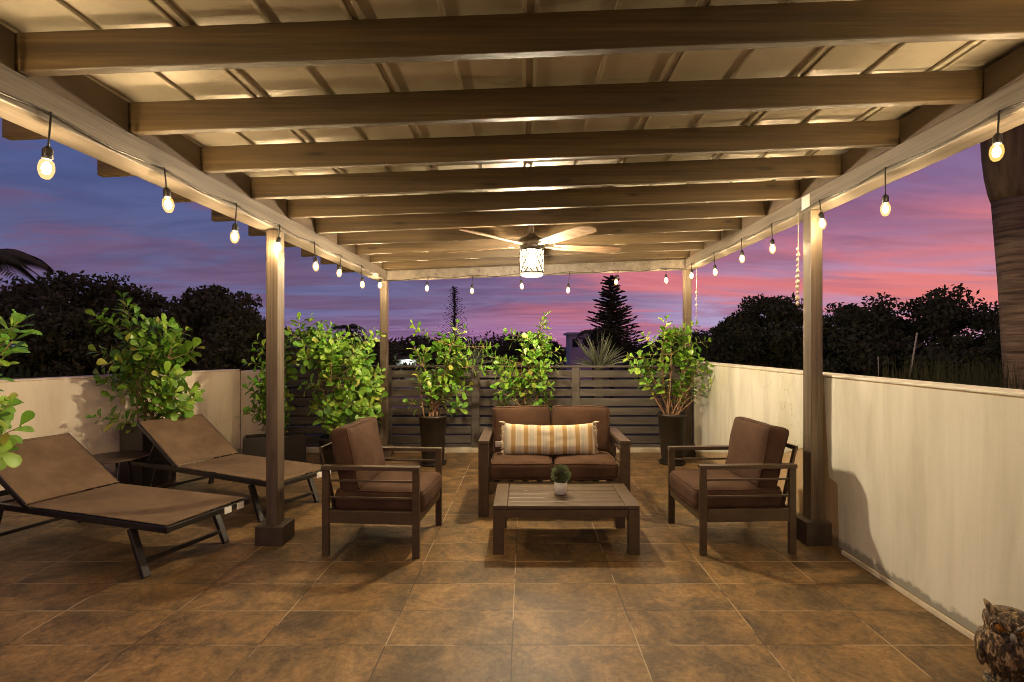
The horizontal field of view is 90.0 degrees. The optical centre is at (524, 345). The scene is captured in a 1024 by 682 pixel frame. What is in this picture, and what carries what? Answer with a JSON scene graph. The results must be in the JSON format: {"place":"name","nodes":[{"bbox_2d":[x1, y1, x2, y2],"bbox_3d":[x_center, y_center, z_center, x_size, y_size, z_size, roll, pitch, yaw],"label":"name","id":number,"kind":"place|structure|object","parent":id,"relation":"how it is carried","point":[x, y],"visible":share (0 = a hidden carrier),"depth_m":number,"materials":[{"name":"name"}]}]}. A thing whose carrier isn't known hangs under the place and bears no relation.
{"place":"outdoors","nodes":[
{"label":"outdoors","id":0,"kind":"place"},
{"bbox_2d":[36,347,916,448],"bbox_3d":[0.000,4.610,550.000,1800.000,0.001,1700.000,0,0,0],"label":"ground","id":1,"kind":"structure","parent":0,"point":[636,434],"depth_m":35.75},
{"bbox_2d":[0,365,44,378],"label":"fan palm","id":2,"kind":"object","parent":1,"relation":"on","point":[13,372],"visible":0.18,"depth_m":5.64,"materials":[{"name":"green plant"}]},
{"bbox_2d":[0,248,54,296],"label":"feather palm","id":3,"kind":"object","parent":1,"relation":"on","point":[17,259],"visible":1,"depth_m":10.30,"materials":[{"name":"green plant"}]},
{"bbox_2d":[0,276,119,375],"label":"broadleaf tree","id":4,"kind":"object","parent":1,"relation":"on","point":[20,291],"visible":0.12,"depth_m":16.38,"materials":[{"name":"green plant"}]},
{"bbox_2d":[0,270,153,378],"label":"broadleaf tree","id":5,"kind":"object","parent":1,"relation":"on","point":[63,288],"visible":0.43,"depth_m":14.99,"materials":[{"name":"green plant"}]},
{"bbox_2d":[43,272,214,374],"bbox_3d":[-13.059,1.115,18.075,6.015,7.014,5.903,0,0,-45],"label":"broadleaf tree","id":6,"kind":"object","parent":1,"relation":"on","point":[155,300],"visible":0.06,"depth_m":16.39,"materials":[{"name":"green plant"}]},
{"bbox_2d":[147,283,305,418],"bbox_3d":[-9.595,1.358,16.296,5.079,6.530,4.946,0,0,0],"label":"broadleaf tree","id":7,"kind":"object","parent":1,"relation":"on","point":[225,334],"visible":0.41,"depth_m":15.04,"materials":[{"name":"green plant"}]},
{"bbox_2d":[240,322,340,425],"bbox_3d":[-8.979,1.840,19.154,4.731,5.566,3.941,0,0,0],"label":"broadleaf tree","id":8,"kind":"object","parent":1,"relation":"on","point":[301,363],"visible":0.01,"depth_m":18.70,"materials":[{"name":"green plant"}]},
{"bbox_2d":[331,324,366,358],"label":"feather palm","id":9,"kind":"object","parent":1,"relation":"on","point":[352,326],"visible":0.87,"depth_m":29.77,"materials":[{"name":"green plant"}]},
{"bbox_2d":[296,330,418,387],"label":"broadleaf tree","id":10,"kind":"object","parent":1,"relation":"on","point":[392,348],"visible":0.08,"depth_m":33.81,"materials":[{"name":"green plant"}]},
{"bbox_2d":[366,355,428,407],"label":"house","id":11,"kind":"structure","parent":1,"relation":"on","point":[404,358],"depth_m":36.00,"materials":[{"name":"white"}]},
{"bbox_2d":[389,335,445,369],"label":"broadleaf tree","id":12,"kind":"object","parent":1,"relation":"on","point":[405,351],"visible":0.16,"depth_m":38.49,"materials":[{"name":"green plant"}]},
{"bbox_2d":[400,334,493,396],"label":"broadleaf tree","id":13,"kind":"object","parent":1,"relation":"on","point":[432,340],"visible":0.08,"depth_m":40.94,"materials":[{"name":"green plant"}]},
{"bbox_2d":[435,286,474,341],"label":"thin pine","id":14,"kind":"object","parent":1,"relation":"on","point":[453,296],"visible":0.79,"depth_m":47.95,"materials":[{"name":"green plant"}]},
{"bbox_2d":[456,337,492,443],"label":"tree","id":15,"kind":"object","parent":1,"relation":"on","point":[473,354],"visible":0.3,"depth_m":9.48,"materials":[{"name":"green plant"}]},
{"bbox_2d":[448,336,514,379],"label":"broadleaf tree","id":16,"kind":"object","parent":1,"relation":"on","point":[500,352],"visible":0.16,"depth_m":42.78,"materials":[{"name":"green plant"}]},
{"bbox_2d":[471,330,537,396],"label":"broadleaf tree","id":17,"kind":"object","parent":1,"relation":"on","point":[507,344],"visible":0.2,"depth_m":44.20,"materials":[{"name":"green plant"}]},
{"bbox_2d":[509,339,566,397],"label":"broadleaf tree","id":18,"kind":"object","parent":1,"relation":"on","point":[561,353],"visible":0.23,"depth_m":43.23,"materials":[{"name":"green plant"}]},
{"bbox_2d":[576,328,607,397],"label":"feather palm","id":19,"kind":"object","parent":1,"relation":"on","point":[592,332],"visible":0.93,"depth_m":35.91,"materials":[{"name":"green plant"}]},
{"bbox_2d":[572,333,630,397],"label":"spiky palm","id":20,"kind":"object","parent":1,"relation":"on","point":[593,356],"visible":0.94,"depth_m":8.55,"materials":[{"name":"green plant"}]},
{"bbox_2d":[578,275,645,397],"bbox_3d":[6.903,-0.413,40.344,5.528,10.050,5.020,0,0,39],"label":"norfolk pine","id":21,"kind":"object","parent":1,"relation":"on","point":[613,321],"visible":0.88,"depth_m":39.43,"materials":[{"name":"green plant"}]},
{"bbox_2d":[615,338,662,407],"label":"broadleaf tree","id":22,"kind":"object","parent":1,"relation":"on","point":[632,350],"visible":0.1,"depth_m":38.07,"materials":[{"name":"green plant"}]},
{"bbox_2d":[625,334,729,405],"bbox_3d":[9.554,1.780,31.812,6.247,5.685,5.710,0,0,0],"label":"broadleaf tree","id":23,"kind":"object","parent":1,"relation":"on","point":[653,356],"visible":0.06,"depth_m":30.79,"materials":[{"name":"green plant"}]},
{"bbox_2d":[660,329,732,401],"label":"broadleaf tree","id":24,"kind":"object","parent":1,"relation":"on","point":[694,333],"visible":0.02,"depth_m":23.87,"materials":[{"name":"green plant"}]},
{"bbox_2d":[692,292,826,368],"bbox_3d":[8.752,1.321,19.040,5.175,6.603,4.735,0,0,0],"label":"broadleaf tree","id":25,"kind":"object","parent":1,"relation":"on","point":[746,334],"visible":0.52,"depth_m":18.01,"materials":[{"name":"green plant"}]},
{"bbox_2d":[758,302,950,378],"bbox_3d":[11.350,1.504,18.413,6.009,6.238,4.969,0,0,0],"label":"broadleaf tree","id":26,"kind":"object","parent":1,"relation":"on","point":[840,317],"visible":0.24,"depth_m":16.79,"materials":[{"name":"green plant"}]},
{"bbox_2d":[823,283,1002,383],"bbox_3d":[13.100,1.270,17.023,7.448,6.706,6.328,0,0,0],"label":"broadleaf tree","id":27,"kind":"object","parent":1,"relation":"on","point":[946,313],"visible":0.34,"depth_m":15.73,"materials":[{"name":"green plant"}]},
{"bbox_2d":[911,333,917,369],"bbox_3d":[5.729,2.205,8.000,0.825,4.814,0.024,0,0,0],"label":"garden pole","id":28,"kind":"object","parent":1,"relation":"on","point":[914,348],"visible":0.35,"depth_m":7.99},
{"bbox_2d":[868,353,1023,389],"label":"grass clump","id":29,"kind":"object","parent":1,"relation":"on","point":[978,379],"visible":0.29,"depth_m":5.50,"materials":[{"name":"green plant"}]},
{"bbox_2d":[920,322,1001,384],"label":"broadleaf tree","id":30,"kind":"object","parent":1,"relation":"on","point":[958,341],"visible":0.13,"depth_m":14.69,"materials":[{"name":"green plant"}]},
{"bbox_2d":[980,124,1023,389],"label":"royal palm","id":31,"kind":"object","parent":1,"relation":"on","point":[1003,174],"visible":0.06,"depth_m":6.16,"materials":[{"name":"brown plant"}]},
{"bbox_2d":[0,449,989,681],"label":"floor","id":32,"kind":"structure","parent":0,"point":[566,599],"depth_m":2.80,"materials":[{"name":"brown tile"}]},
{"bbox_2d":[0,309,42,470],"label":"potted shrub","id":33,"kind":"object","parent":32,"relation":"on","point":[7,440],"visible":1,"depth_m":3.24,"materials":[{"name":"green plant"}]},
{"bbox_2d":[93,451,148,484],"bbox_3d":[-3.800,1.218,4.720,0.540,0.385,0.540,0,0,0],"label":"side table","id":34,"kind":"object","parent":32,"relation":"on","point":[116,458],"visible":0.54,"depth_m":4.73,"materials":[{"name":"wood"}]},
{"bbox_2d":[0,433,248,578],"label":"sun lounger","id":35,"kind":"object","parent":32,"relation":"on","point":[50,466],"visible":0.98,"depth_m":3.60,"materials":[{"name":"metal"}]},
{"bbox_2d":[0,369,265,503],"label":"parapet wall","id":36,"kind":"structure","parent":32,"relation":"on","point":[62,405],"depth_m":5.20,"materials":[{"name":"beige paint"}]},
{"bbox_2d":[85,290,204,486],"bbox_3d":[-3.822,0.431,5.207,1.174,1.958,0.686,0,0,0],"label":"potted shrub","id":37,"kind":"object","parent":32,"relation":"on","point":[133,437],"visible":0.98,"depth_m":5.12,"materials":[{"name":"green plant"}]},
{"bbox_2d":[132,414,334,522],"bbox_3d":[-2.695,1.062,4.679,1.945,0.703,0.615,0,0,25],"label":"sun lounger","id":38,"kind":"object","parent":32,"relation":"on","point":[183,440],"visible":0.88,"depth_m":4.72,"materials":[{"name":"metal"}]},
{"bbox_2d":[237,333,305,462],"bbox_3d":[-2.934,0.628,6.029,0.728,1.563,0.596,0,0,0],"label":"potted shrub","id":39,"kind":"object","parent":32,"relation":"on","point":[294,446],"visible":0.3,"depth_m":5.95,"materials":[{"name":"green plant"}]},
{"bbox_2d":[284,312,387,470],"bbox_3d":[-2.155,0.515,5.951,1.145,1.787,0.860,0,0,0],"label":"potted shrub","id":40,"kind":"object","parent":32,"relation":"on","point":[322,352],"visible":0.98,"depth_m":5.76,"materials":[{"name":"green plant"}]},
{"bbox_2d":[319,417,442,558],"bbox_3d":[-1.022,0.982,3.731,0.738,0.855,0.684,0,0,4],"label":"armchair","id":41,"kind":"object","parent":32,"relation":"on","point":[374,488],"visible":1,"depth_m":3.47,"materials":[{"name":"brown fabric"}]},
{"bbox_2d":[403,319,499,466],"bbox_3d":[-0.864,0.549,6.074,1.133,1.719,0.616,0,0,0],"label":"potted shrub","id":42,"kind":"object","parent":32,"relation":"on","point":[432,429],"visible":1,"depth_m":6.00,"materials":[{"name":"green plant"}]},
{"bbox_2d":[306,447,660,452],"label":"kerb","id":43,"kind":"structure","parent":32,"relation":"on","point":[475,450],"depth_m":6.72,"materials":[{"name":"paint"}]},
{"bbox_2d":[284,365,679,447],"bbox_3d":[-0.630,0.804,6.775,5.460,1.079,0.090,0,0,0],"label":"slat fence","id":44,"kind":"object","parent":43,"relation":"on","point":[575,392],"visible":0.44,"depth_m":6.76,"materials":[{"name":"brown wood"}]},
{"bbox_2d":[0,0,1023,545],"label":"pergola","id":45,"kind":"object","parent":32,"relation":"on","point":[402,140],"visible":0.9,"depth_m":2.29,"materials":[{"name":"brown wood"}]},
{"bbox_2d":[0,91,385,286],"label":"string lights","id":46,"kind":"object","parent":45,"relation":"hanging from","point":[47,152],"visible":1,"depth_m":2.47,"materials":[{"name":"white"}]},
{"bbox_2d":[387,268,677,291],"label":"string lights","id":47,"kind":"object","parent":45,"relation":"hanging from","point":[568,285],"visible":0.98,"depth_m":6.48,"materials":[{"name":"white"}]},
{"bbox_2d":[447,225,620,274],"bbox_3d":[0.080,-0.890,4.658,1.647,0.548,1.602,0,0,0],"label":"ceiling fan","id":48,"kind":"object","parent":45,"relation":"hanging from","point":[532,246],"visible":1,"depth_m":4.52,"materials":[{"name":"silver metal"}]},
{"bbox_2d":[695,280,697,331],"bbox_3d":[2.131,-0.565,6.360,0.034,0.810,0.031,0,0,22],"label":"shell strand","id":49,"kind":"object","parent":45,"relation":"hanging from","point":[696,305],"visible":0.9,"depth_m":6.36,"materials":[{"name":"fabric"}]},
{"bbox_2d":[795,242,799,305],"bbox_3d":[2.008,-0.635,3.770,0.035,0.690,0.033,0,0,-22],"label":"shell strand","id":50,"kind":"object","parent":45,"relation":"hanging from","point":[797,297],"visible":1,"depth_m":3.76,"materials":[{"name":"fabric"}]},
{"bbox_2d":[802,194,809,209],"bbox_3d":[2.035,-1.038,3.710,0.004,0.095,0.100,0,0,0],"label":"paper tag","id":51,"kind":"object","parent":45,"relation":"attached to","point":[806,201],"visible":1,"depth_m":3.71,"materials":[{"name":"white paper"}]},
{"bbox_2d":[687,101,1023,277],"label":"string lights","id":52,"kind":"object","parent":45,"relation":"hanging from","point":[997,138],"visible":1,"depth_m":2.88,"materials":[{"name":"white"}]},
{"bbox_2d":[476,311,566,409],"bbox_3d":[-0.040,0.500,6.097,1.085,1.819,0.592,0,0,0],"label":"potted shrub","id":53,"kind":"object","parent":32,"relation":"on","point":[521,382],"visible":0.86,"depth_m":6.04,"materials":[{"name":"green plant"}]},
{"bbox_2d":[478,405,630,516],"bbox_3d":[0.243,0.983,4.575,1.254,0.854,0.753,0,0,0],"label":"loveseat","id":54,"kind":"object","parent":32,"relation":"on","point":[495,466],"visible":0.73,"depth_m":4.28,"materials":[{"name":"brown fabric"}]},
{"bbox_2d":[495,421,598,454],"bbox_3d":[0.201,0.830,4.497,0.923,0.321,0.174,0,0,0],"label":"lumbar pillow","id":55,"kind":"object","parent":54,"relation":"on","point":[551,439],"visible":0.99,"depth_m":4.44,"materials":[{"name":"fabric"}]},
{"bbox_2d":[493,483,639,554],"bbox_3d":[0.280,1.245,3.730,0.990,0.330,0.560,0,0,0],"label":"coffee table","id":56,"kind":"object","parent":32,"relation":"on","point":[618,502],"visible":0.96,"depth_m":3.49,"materials":[{"name":"brown wood"}]},
{"bbox_2d":[550,464,570,494],"bbox_3d":[0.263,0.972,3.730,0.155,0.215,0.154,0,0,0],"label":"topiary plant","id":57,"kind":"object","parent":56,"relation":"on","point":[560,475],"visible":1,"depth_m":3.69,"materials":[{"name":"green plant"}]},
{"bbox_2d":[623,315,714,465],"bbox_3d":[1.714,0.524,6.102,1.082,1.770,0.600,0,0,10],"label":"potted shrub","id":58,"kind":"object","parent":32,"relation":"on","point":[672,425],"visible":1,"depth_m":6.03,"materials":[{"name":"green plant"}]},
{"bbox_2d":[667,416,797,555],"bbox_3d":[1.507,0.982,3.776,0.738,0.855,0.684,0,0,-3],"label":"armchair","id":59,"kind":"object","parent":32,"relation":"on","point":[740,485],"visible":1,"depth_m":3.51,"materials":[{"name":"brown fabric"}]},
{"bbox_2d":[692,361,1023,640],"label":"parapet wall","id":60,"kind":"structure","parent":32,"relation":"on","point":[923,494],"depth_m":2.84,"materials":[{"name":"beige paint"}]},
{"bbox_2d":[974,598,1023,681],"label":"owl statue","id":61,"kind":"object","parent":32,"relation":"on","point":[999,642],"visible":1,"depth_m":2.08,"materials":[{"name":"paint"}]},
{"bbox_2d":[0,117,998,346],"label":"sky","id":62,"kind":"structure","parent":0,"point":[936,230],"materials":[{"name":"purple"}]},
{"bbox_2d":[563,332,598,379],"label":"house","id":63,"kind":"structure","parent":0,"point":[574,350],"depth_m":58.00,"materials":[{"name":"grey paint"}]},
{"bbox_2d":[573,339,577,346],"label":"window","id":64,"kind":"structure","parent":63,"relation":"in","point":[575,341],"depth_m":57.95,"materials":[{"name":"black glass"}]}
]}

